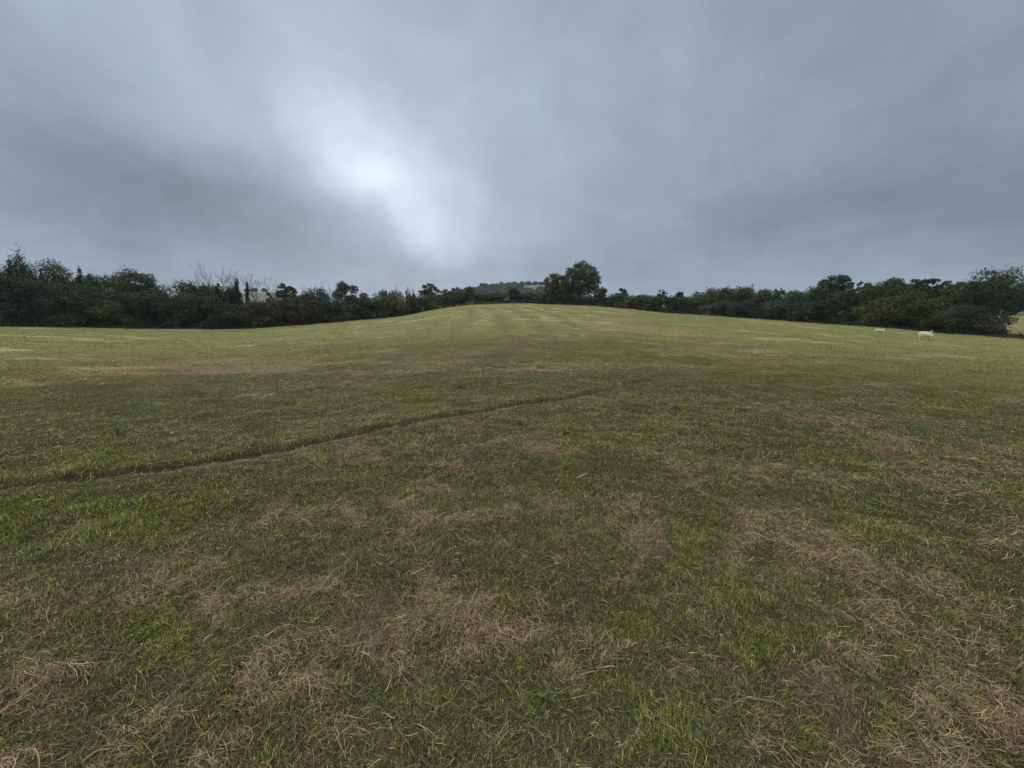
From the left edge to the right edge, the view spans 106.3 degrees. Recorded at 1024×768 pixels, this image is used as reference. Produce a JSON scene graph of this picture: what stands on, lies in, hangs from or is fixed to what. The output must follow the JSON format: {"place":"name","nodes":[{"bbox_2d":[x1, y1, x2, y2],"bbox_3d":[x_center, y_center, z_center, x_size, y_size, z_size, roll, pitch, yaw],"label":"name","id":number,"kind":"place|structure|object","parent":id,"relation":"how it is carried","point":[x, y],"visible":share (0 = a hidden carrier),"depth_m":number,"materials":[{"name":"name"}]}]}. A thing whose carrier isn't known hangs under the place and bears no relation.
{"place":"outdoors","nodes":[
{"label":"outdoors","id":0,"kind":"place"},
{"bbox_2d":[0,303,1023,767],"bbox_3d":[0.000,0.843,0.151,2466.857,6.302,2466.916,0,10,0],"label":"ground","id":1,"kind":"structure","parent":0,"point":[560,389],"depth_m":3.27,"materials":[{"name":"green plant"}]},
{"bbox_2d":[0,276,32,323],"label":"hedge bush","id":2,"kind":"object","parent":1,"relation":"on","point":[3,313],"visible":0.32,"depth_m":42.31,"materials":[{"name":"green plant"}]},
{"bbox_2d":[0,242,37,320],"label":"ragged tree","id":3,"kind":"object","parent":1,"relation":"on","point":[8,263],"visible":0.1,"depth_m":45.39,"materials":[{"name":"green plant"}]},
{"bbox_2d":[0,259,47,320],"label":"ragged tree","id":4,"kind":"object","parent":1,"relation":"on","point":[40,275],"visible":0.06,"depth_m":45.75,"materials":[{"name":"green plant"}]},
{"bbox_2d":[0,269,68,324],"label":"hedge bush","id":5,"kind":"object","parent":1,"relation":"on","point":[30,288],"visible":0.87,"depth_m":42.25,"materials":[{"name":"green plant"}]},
{"bbox_2d":[8,251,74,322],"bbox_3d":[-57.100,-11.575,47.588,7.612,9.055,5.752,4,11,20],"label":"tree","id":6,"kind":"object","parent":1,"relation":"on","point":[62,272],"visible":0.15,"depth_m":46.76,"materials":[{"name":"green plant"}]},
{"bbox_2d":[12,278,99,326],"bbox_3d":[-52.491,-9.241,44.535,10.450,5.889,5.907,0,10,0],"label":"hedge bush","id":7,"kind":"object","parent":1,"relation":"on","point":[69,299],"visible":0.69,"depth_m":43.55,"materials":[{"name":"green plant"}]},
{"bbox_2d":[54,265,96,322],"bbox_3d":[-54.880,-10.951,48.199,5.532,7.632,4.944,8,13,38],"label":"hedge bush","id":8,"kind":"object","parent":1,"relation":"on","point":[79,270],"visible":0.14,"depth_m":47.52,"materials":[{"name":"green plant"}]},
{"bbox_2d":[57,287,142,326],"bbox_3d":[-48.879,-9.144,45.909,8.718,5.242,5.721,0,10,0],"label":"hedge bush","id":9,"kind":"object","parent":1,"relation":"on","point":[101,308],"visible":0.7,"depth_m":45.06,"materials":[{"name":"green plant"}]},
{"bbox_2d":[78,269,124,322],"bbox_3d":[-52.281,-10.542,49.934,6.505,8.214,6.378,7,12,35],"label":"hedge bush","id":10,"kind":"object","parent":1,"relation":"on","point":[106,283],"visible":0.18,"depth_m":48.23,"materials":[{"name":"green plant"}]},
{"bbox_2d":[110,265,163,311],"bbox_3d":[-48.173,-11.111,49.330,6.356,7.939,5.046,5,11,24],"label":"round tree","id":11,"kind":"object","parent":1,"relation":"on","point":[134,277],"visible":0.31,"depth_m":48.46,"materials":[{"name":"green plant"}]},
{"bbox_2d":[103,290,177,327],"bbox_3d":[-45.822,-9.077,46.789,8.112,5.520,4.898,0,10,0],"label":"hedge bush","id":12,"kind":"object","parent":1,"relation":"on","point":[136,305],"visible":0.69,"depth_m":46.28,"materials":[{"name":"green plant"}]},
{"bbox_2d":[134,291,200,328],"bbox_3d":[-43.410,-9.059,48.425,7.341,5.221,5.603,0,10,0],"label":"hedge bush","id":13,"kind":"object","parent":1,"relation":"on","point":[166,307],"visible":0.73,"depth_m":47.24,"materials":[{"name":"green plant"}]},
{"bbox_2d":[153,279,201,323],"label":"hedge bush","id":14,"kind":"object","parent":1,"relation":"on","point":[181,286],"visible":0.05,"depth_m":51.67,"materials":[{"name":"green plant"}]},
{"bbox_2d":[181,280,208,295],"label":"hedge bush","id":15,"kind":"object","parent":1,"relation":"on","point":[194,288],"visible":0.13,"depth_m":52.77,"materials":[{"name":"green plant"}]},
{"bbox_2d":[172,290,227,328],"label":"hedge bush","id":16,"kind":"object","parent":1,"relation":"on","point":[197,309],"visible":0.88,"depth_m":48.79,"materials":[{"name":"green plant"}]},
{"bbox_2d":[191,271,213,297],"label":"dead tree","id":17,"kind":"object","parent":1,"relation":"on","point":[202,285],"visible":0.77,"depth_m":51.79,"materials":[{"name":"grey plant"}]},
{"bbox_2d":[196,283,231,320],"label":"hedge bush","id":18,"kind":"object","parent":1,"relation":"on","point":[212,290],"visible":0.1,"depth_m":53.20,"materials":[{"name":"green plant"}]},
{"bbox_2d":[188,260,245,299],"bbox_3d":[-41.325,-12.613,54.246,5.226,9.621,4.527,2,10,13],"label":"dead tree","id":19,"kind":"object","parent":1,"relation":"on","point":[224,282],"visible":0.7,"depth_m":54.14,"materials":[{"name":"grey plant"}]},
{"bbox_2d":[214,281,221,307],"bbox_3d":[-40.118,-10.735,52.627,1.190,6.653,1.196,-8,13,-39],"label":"ivy trunk","id":20,"kind":"object","parent":1,"relation":"on","point":[217,290],"visible":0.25,"depth_m":52.10,"materials":[{"name":"green plant"}]},
{"bbox_2d":[201,303,252,326],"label":"hedge bush","id":21,"kind":"object","parent":1,"relation":"on","point":[232,314],"visible":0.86,"depth_m":50.55,"materials":[{"name":"green plant"}]},
{"bbox_2d":[220,279,246,324],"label":"hedge bush","id":22,"kind":"object","parent":1,"relation":"on","point":[228,291],"visible":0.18,"depth_m":54.54,"materials":[{"name":"green plant"}]},
{"bbox_2d":[233,278,243,324],"bbox_3d":[-38.403,-11.371,53.865,1.398,7.494,1.275,0,10,0],"label":"ivy trunk","id":23,"kind":"object","parent":1,"relation":"on","point":[238,293],"visible":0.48,"depth_m":53.53,"materials":[{"name":"green plant"}]},
{"bbox_2d":[244,282,253,321],"bbox_3d":[-37.642,-11.229,54.973,1.305,6.704,1.047,0,10,0],"label":"ivy trunk","id":24,"kind":"object","parent":1,"relation":"on","point":[246,295],"visible":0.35,"depth_m":54.64,"materials":[{"name":"green plant"}]},
{"bbox_2d":[240,274,264,301],"bbox_3d":[-38.675,-12.594,57.346,3.848,8.326,3.132,6,12,30],"label":"dead tree","id":25,"kind":"object","parent":1,"relation":"on","point":[252,295],"visible":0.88,"depth_m":56.62,"materials":[{"name":"grey plant"}]},
{"bbox_2d":[240,298,286,326],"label":"hedge bush","id":26,"kind":"object","parent":1,"relation":"on","point":[260,310],"visible":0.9,"depth_m":53.36,"materials":[{"name":"green plant"}]},
{"bbox_2d":[259,278,281,302],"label":"dead tree","id":27,"kind":"object","parent":1,"relation":"on","point":[276,289],"visible":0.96,"depth_m":58.40,"materials":[{"name":"grey plant"}]},
{"bbox_2d":[256,296,291,323],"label":"hedge bush","id":28,"kind":"object","parent":1,"relation":"on","point":[271,302],"visible":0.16,"depth_m":56.59,"materials":[{"name":"green plant"}]},
{"bbox_2d":[275,282,297,300],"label":"distant tree","id":29,"kind":"object","parent":1,"relation":"on","point":[286,291],"visible":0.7,"depth_m":115.62,"materials":[{"name":"green plant"}]},
{"bbox_2d":[266,301,314,324],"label":"thorn bush","id":30,"kind":"object","parent":1,"relation":"on","point":[294,311],"visible":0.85,"depth_m":55.76,"materials":[{"name":"brown plant"}]},
{"bbox_2d":[279,296,316,321],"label":"hedge bush","id":31,"kind":"object","parent":1,"relation":"on","point":[290,299],"visible":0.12,"depth_m":57.75,"materials":[{"name":"green plant"}]},
{"bbox_2d":[293,290,324,309],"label":"thorn bush","id":32,"kind":"object","parent":1,"relation":"on","point":[304,296],"visible":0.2,"depth_m":60.51,"materials":[{"name":"green plant"}]},
{"bbox_2d":[297,297,342,322],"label":"hedge bush","id":33,"kind":"object","parent":1,"relation":"on","point":[317,306],"visible":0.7,"depth_m":58.49,"materials":[{"name":"green plant"}]},
{"bbox_2d":[306,287,342,316],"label":"hedge bush","id":34,"kind":"object","parent":1,"relation":"on","point":[324,295],"visible":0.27,"depth_m":62.02,"materials":[{"name":"green plant"}]},
{"bbox_2d":[319,299,359,320],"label":"hedge bush","id":35,"kind":"object","parent":1,"relation":"on","point":[344,314],"visible":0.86,"depth_m":61.12,"materials":[{"name":"green plant"}]},
{"bbox_2d":[332,280,380,313],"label":"domed tree","id":36,"kind":"object","parent":1,"relation":"on","point":[343,287],"visible":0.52,"depth_m":65.66,"materials":[{"name":"green plant"}]},
{"bbox_2d":[345,298,386,319],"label":"hedge bush","id":37,"kind":"object","parent":1,"relation":"on","point":[361,312],"visible":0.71,"depth_m":64.17,"materials":[{"name":"green plant"}]},
{"bbox_2d":[371,289,389,312],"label":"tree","id":38,"kind":"object","parent":1,"relation":"on","point":[381,292],"visible":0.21,"depth_m":71.12,"materials":[{"name":"green plant"}]},
{"bbox_2d":[375,295,410,316],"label":"hedge bush","id":39,"kind":"object","parent":1,"relation":"on","point":[393,305],"visible":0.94,"depth_m":68.08,"materials":[{"name":"green plant"}]},
{"bbox_2d":[386,289,403,307],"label":"hedge bush","id":40,"kind":"object","parent":1,"relation":"on","point":[394,293],"visible":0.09,"depth_m":74.12,"materials":[{"name":"green plant"}]},
{"bbox_2d":[402,296,424,312],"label":"hedge bush","id":41,"kind":"object","parent":1,"relation":"on","point":[414,302],"visible":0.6,"depth_m":72.12,"materials":[{"name":"green plant"}]},
{"bbox_2d":[416,293,442,310],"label":"hedge bush","id":42,"kind":"object","parent":1,"relation":"on","point":[431,305],"visible":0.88,"depth_m":75.12,"materials":[{"name":"green plant"}]},
{"bbox_2d":[418,283,441,301],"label":"tree","id":43,"kind":"object","parent":1,"relation":"on","point":[425,291],"visible":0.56,"depth_m":79.61,"materials":[{"name":"green plant"}]},
{"bbox_2d":[431,294,454,307],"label":"hedge bush","id":44,"kind":"object","parent":1,"relation":"on","point":[444,303],"visible":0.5,"depth_m":79.44,"materials":[{"name":"green plant"}]},
{"bbox_2d":[438,289,452,301],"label":"tree","id":45,"kind":"object","parent":1,"relation":"on","point":[444,291],"visible":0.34,"depth_m":86.86,"materials":[{"name":"green plant"}]},
{"bbox_2d":[451,287,463,300],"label":"tree","id":46,"kind":"object","parent":1,"relation":"on","point":[456,289],"visible":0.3,"depth_m":87.23,"materials":[{"name":"green plant"}]},
{"bbox_2d":[443,291,476,303],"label":"hedge bush","id":47,"kind":"object","parent":1,"relation":"on","point":[460,297],"visible":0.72,"depth_m":84.70,"materials":[{"name":"green plant"}]},
{"bbox_2d":[464,286,475,299],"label":"round tree","id":48,"kind":"object","parent":1,"relation":"on","point":[469,289],"visible":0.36,"depth_m":88.88,"materials":[{"name":"green plant"}]},
{"bbox_2d":[459,292,491,304],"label":"hedge bush","id":49,"kind":"object","parent":1,"relation":"on","point":[477,296],"visible":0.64,"depth_m":86.74,"materials":[{"name":"green plant"}]},
{"bbox_2d":[480,292,512,302],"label":"hedge bush","id":50,"kind":"object","parent":1,"relation":"on","point":[496,296],"visible":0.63,"depth_m":87.43,"materials":[{"name":"green plant"}]},
{"bbox_2d":[0,300,1008,336],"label":"undergrowth","id":51,"kind":"object","parent":1,"relation":"on","point":[11,323],"visible":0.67,"depth_m":51.91,"materials":[{"name":"green plant"}]},
{"bbox_2d":[0,329,1023,767],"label":"dry straw","id":52,"kind":"object","parent":1,"relation":"on","point":[496,627],"visible":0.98,"depth_m":2.09,"materials":[{"name":"beige plant"}]},
{"bbox_2d":[508,287,521,301],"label":"bush","id":53,"kind":"object","parent":1,"relation":"on","point":[513,291],"visible":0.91,"depth_m":87.64,"materials":[{"name":"green plant"}]},
{"bbox_2d":[519,291,541,301],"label":"hedge bush","id":54,"kind":"object","parent":1,"relation":"on","point":[526,296],"visible":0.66,"depth_m":87.17,"materials":[{"name":"green plant"}]},
{"bbox_2d":[531,293,553,302],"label":"hedge bush","id":55,"kind":"object","parent":1,"relation":"on","point":[538,299],"visible":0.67,"depth_m":86.69,"materials":[{"name":"green plant"}]},
{"bbox_2d":[536,681,556,703],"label":"broad leaf weed","id":56,"kind":"object","parent":1,"relation":"on","point":[548,691],"visible":1,"depth_m":1.63,"materials":[{"name":"green plant"}]},
{"bbox_2d":[541,273,567,297],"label":"oak tree","id":57,"kind":"object","parent":1,"relation":"on","point":[554,284],"visible":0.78,"depth_m":85.96,"materials":[{"name":"green plant"}]},
{"bbox_2d":[543,286,585,303],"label":"hedge bush","id":58,"kind":"object","parent":1,"relation":"on","point":[567,298],"visible":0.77,"depth_m":84.66,"materials":[{"name":"green plant"}]},
{"bbox_2d":[562,259,601,297],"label":"oak tree","id":59,"kind":"object","parent":1,"relation":"on","point":[576,285],"visible":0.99,"depth_m":83.86,"materials":[{"name":"green plant"}]},
{"bbox_2d":[576,296,606,304],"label":"bramble bush","id":60,"kind":"object","parent":1,"relation":"on","point":[587,300],"visible":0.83,"depth_m":82.71,"materials":[{"name":"green plant"}]},
{"bbox_2d":[592,286,607,302],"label":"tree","id":61,"kind":"object","parent":1,"relation":"on","point":[601,292],"visible":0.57,"depth_m":83.42,"materials":[{"name":"green plant"}]},
{"bbox_2d":[601,291,625,306],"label":"hedge bush","id":62,"kind":"object","parent":1,"relation":"on","point":[611,299],"visible":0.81,"depth_m":80.25,"materials":[{"name":"green plant"}]},
{"bbox_2d":[618,288,628,300],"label":"tree","id":63,"kind":"object","parent":1,"relation":"on","point":[624,291],"visible":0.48,"depth_m":81.41,"materials":[{"name":"green plant"}]},
{"bbox_2d":[614,296,641,308],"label":"hedge bush","id":64,"kind":"object","parent":1,"relation":"on","point":[627,303],"visible":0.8,"depth_m":77.33,"materials":[{"name":"green plant"}]},
{"bbox_2d":[623,293,650,307],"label":"hedge bush","id":65,"kind":"object","parent":1,"relation":"on","point":[640,297],"visible":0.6,"depth_m":77.04,"materials":[{"name":"green plant"}]},
{"bbox_2d":[640,294,671,310],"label":"hedge bush","id":66,"kind":"object","parent":1,"relation":"on","point":[650,300],"visible":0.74,"depth_m":76.03,"materials":[{"name":"green plant"}]},
{"bbox_2d":[653,295,685,311],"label":"hedge bush","id":67,"kind":"object","parent":1,"relation":"on","point":[677,301],"visible":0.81,"depth_m":74.91,"materials":[{"name":"green plant"}]},
{"bbox_2d":[673,294,704,312],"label":"hedge bush","id":68,"kind":"object","parent":1,"relation":"on","point":[690,301],"visible":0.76,"depth_m":73.93,"materials":[{"name":"green plant"}]},
{"bbox_2d":[685,290,714,312],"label":"hedge bush","id":69,"kind":"object","parent":1,"relation":"on","point":[706,300],"visible":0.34,"depth_m":74.20,"materials":[{"name":"green plant"}]},
{"bbox_2d":[697,287,729,313],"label":"hedge bush","id":70,"kind":"object","parent":1,"relation":"on","point":[716,293],"visible":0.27,"depth_m":74.20,"materials":[{"name":"green plant"}]},
{"bbox_2d":[697,300,736,315],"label":"bramble bush","id":71,"kind":"object","parent":1,"relation":"on","point":[711,308],"visible":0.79,"depth_m":71.17,"materials":[{"name":"green plant"}]},
{"bbox_2d":[715,285,752,313],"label":"hedge bush","id":72,"kind":"object","parent":1,"relation":"on","point":[727,291],"visible":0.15,"depth_m":72.08,"materials":[{"name":"green plant"}]},
{"bbox_2d":[725,297,770,317],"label":"hedge bush","id":73,"kind":"object","parent":1,"relation":"on","point":[745,308],"visible":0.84,"depth_m":67.58,"materials":[{"name":"green plant"}]},
{"bbox_2d":[728,285,768,314],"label":"hedge bush","id":74,"kind":"object","parent":1,"relation":"on","point":[744,292],"visible":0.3,"depth_m":70.61,"materials":[{"name":"green plant"}]},
{"bbox_2d":[748,288,780,312],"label":"hedge bush","id":75,"kind":"object","parent":1,"relation":"on","point":[763,295],"visible":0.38,"depth_m":68.13,"materials":[{"name":"green plant"}]},
{"bbox_2d":[756,299,798,319],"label":"hedge bush","id":76,"kind":"object","parent":1,"relation":"on","point":[778,305],"visible":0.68,"depth_m":63.82,"materials":[{"name":"green plant"}]},
{"bbox_2d":[770,288,784,300],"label":"tree","id":77,"kind":"object","parent":1,"relation":"on","point":[776,290],"visible":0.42,"depth_m":68.05,"materials":[{"name":"green plant"}]},
{"bbox_2d":[773,289,806,317],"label":"hedge bush","id":78,"kind":"object","parent":1,"relation":"on","point":[790,295],"visible":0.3,"depth_m":63.92,"materials":[{"name":"green plant"}]},
{"bbox_2d":[782,281,830,318],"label":"hedge bush","id":79,"kind":"object","parent":1,"relation":"on","point":[816,295],"visible":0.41,"depth_m":61.91,"materials":[{"name":"green plant"}]},
{"bbox_2d":[785,300,839,321],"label":"hedge bush","id":80,"kind":"object","parent":1,"relation":"on","point":[808,311],"visible":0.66,"depth_m":59.96,"materials":[{"name":"green plant"}]},
{"bbox_2d":[817,274,855,309],"bbox_3d":[52.427,-13.818,62.729,5.519,7.872,5.970,-5,12,-27],"label":"spreading tree","id":81,"kind":"object","parent":1,"relation":"on","point":[834,285],"visible":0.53,"depth_m":61.34,"materials":[{"name":"green plant"}]},
{"bbox_2d":[814,290,862,323],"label":"hedge bush","id":82,"kind":"object","parent":1,"relation":"on","point":[844,303],"visible":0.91,"depth_m":57.13,"materials":[{"name":"green plant"}]},
{"bbox_2d":[851,281,872,303],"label":"wispy tree","id":83,"kind":"object","parent":1,"relation":"on","point":[859,284],"visible":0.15,"depth_m":61.80,"materials":[{"name":"green plant"}]},
{"bbox_2d":[850,282,895,320],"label":"hedge bush","id":84,"kind":"object","parent":1,"relation":"on","point":[869,292],"visible":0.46,"depth_m":54.43,"materials":[{"name":"green plant"}]},
{"bbox_2d":[850,294,912,325],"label":"hedge bush","id":85,"kind":"object","parent":1,"relation":"on","point":[882,311],"visible":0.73,"depth_m":51.88,"materials":[{"name":"green plant"}]},
{"bbox_2d":[873,277,917,297],"bbox_3d":[55.364,-11.802,55.643,6.449,7.376,5.773,0,10,0],"label":"tree","id":86,"kind":"object","parent":1,"relation":"on","point":[897,285],"visible":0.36,"depth_m":54.18,"materials":[{"name":"green plant"}]},
{"bbox_2d":[888,289,932,325],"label":"hedge bush","id":87,"kind":"object","parent":1,"relation":"on","point":[918,294],"visible":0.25,"depth_m":51.21,"materials":[{"name":"green plant"}]},
{"bbox_2d":[886,297,944,329],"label":"hedge bush","id":88,"kind":"object","parent":1,"relation":"on","point":[906,315],"visible":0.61,"depth_m":49.45,"materials":[{"name":"green plant"}]},
{"bbox_2d":[908,278,935,322],"bbox_3d":[67.596,-13.561,64.087,4.980,8.060,4.743,0,10,0],"label":"tree","id":89,"kind":"object","parent":1,"relation":"on","point":[918,285],"visible":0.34,"depth_m":63.02,"materials":[{"name":"green plant"}]},
{"bbox_2d":[918,332,934,339],"bbox_3d":[39.340,-4.539,36.466,1.198,0.694,0.364,5,12,28],"label":"sheep","id":90,"kind":"object","parent":1,"relation":"on","point":[928,335],"visible":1,"depth_m":36.36},
{"bbox_2d":[921,278,946,298],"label":"tree","id":91,"kind":"object","parent":1,"relation":"on","point":[934,288],"visible":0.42,"depth_m":61.97,"materials":[{"name":"green plant"}]},
{"bbox_2d":[905,295,965,330],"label":"hedge bush","id":92,"kind":"object","parent":1,"relation":"on","point":[942,303],"visible":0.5,"depth_m":47.84,"materials":[{"name":"green plant"}]},
{"bbox_2d":[933,280,964,297],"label":"tree","id":93,"kind":"object","parent":1,"relation":"on","point":[947,288],"visible":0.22,"depth_m":59.87,"materials":[{"name":"green plant"}]},
{"bbox_2d":[942,279,980,298],"bbox_3d":[57.400,-9.891,49.050,4.303,6.855,4.700,0,10,0],"label":"tree","id":94,"kind":"object","parent":1,"relation":"on","point":[952,289],"visible":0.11,"depth_m":48.85,"materials":[{"name":"green plant"}]},
{"bbox_2d":[930,302,1008,332],"bbox_3d":[53.016,-7.586,44.795,6.936,3.927,5.133,0,10,0],"label":"hedge bush","id":95,"kind":"object","parent":1,"relation":"on","point":[953,318],"visible":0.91,"depth_m":44.31,"materials":[{"name":"green plant"}]},
{"bbox_2d":[956,267,1002,328],"bbox_3d":[57.276,-10.318,47.315,4.583,8.398,4.102,-4,11,-23],"label":"hedge bush","id":96,"kind":"object","parent":1,"relation":"on","point":[984,296],"visible":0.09,"depth_m":46.44,"materials":[{"name":"green plant"}]},
{"bbox_2d":[947,264,1023,331],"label":"tree","id":97,"kind":"object","parent":1,"relation":"on","point":[1006,282],"visible":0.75,"depth_m":45.05,"materials":[{"name":"green plant"}]},
{"bbox_2d":[961,314,1018,334],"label":"bramble bush","id":98,"kind":"object","parent":1,"relation":"on","point":[994,326],"visible":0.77,"depth_m":42.45,"materials":[{"name":"green plant"}]},
{"bbox_2d":[986,332,1023,338],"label":"rough grass","id":99,"kind":"structure","parent":1,"relation":"on","point":[1015,335],"depth_m":41.40,"materials":[{"name":"green plant"}]},
{"bbox_2d":[997,298,1021,313],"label":"tree","id":100,"kind":"object","parent":1,"relation":"on","point":[1017,310],"visible":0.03,"depth_m":96.94,"materials":[{"name":"green plant"}]},
{"bbox_2d":[1003,282,1023,310],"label":"tree","id":101,"kind":"object","parent":1,"relation":"on","point":[1020,305],"visible":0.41,"depth_m":93.16,"materials":[{"name":"green plant"}]},
{"bbox_2d":[0,0,1023,303],"label":"sky","id":102,"kind":"structure","parent":0,"point":[670,146],"materials":[{"name":"grey"}]},
{"bbox_2d":[224,285,1023,314],"bbox_3d":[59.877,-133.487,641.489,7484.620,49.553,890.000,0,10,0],"label":"distant hill","id":103,"kind":"structure","parent":0,"point":[265,296],"depth_m":426.39,"materials":[{"name":"green plant"}]},
{"bbox_2d":[451,282,546,301],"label":"wood","id":104,"kind":"object","parent":103,"relation":"on","point":[498,290],"visible":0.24,"depth_m":397.95,"materials":[{"name":"green plant"}]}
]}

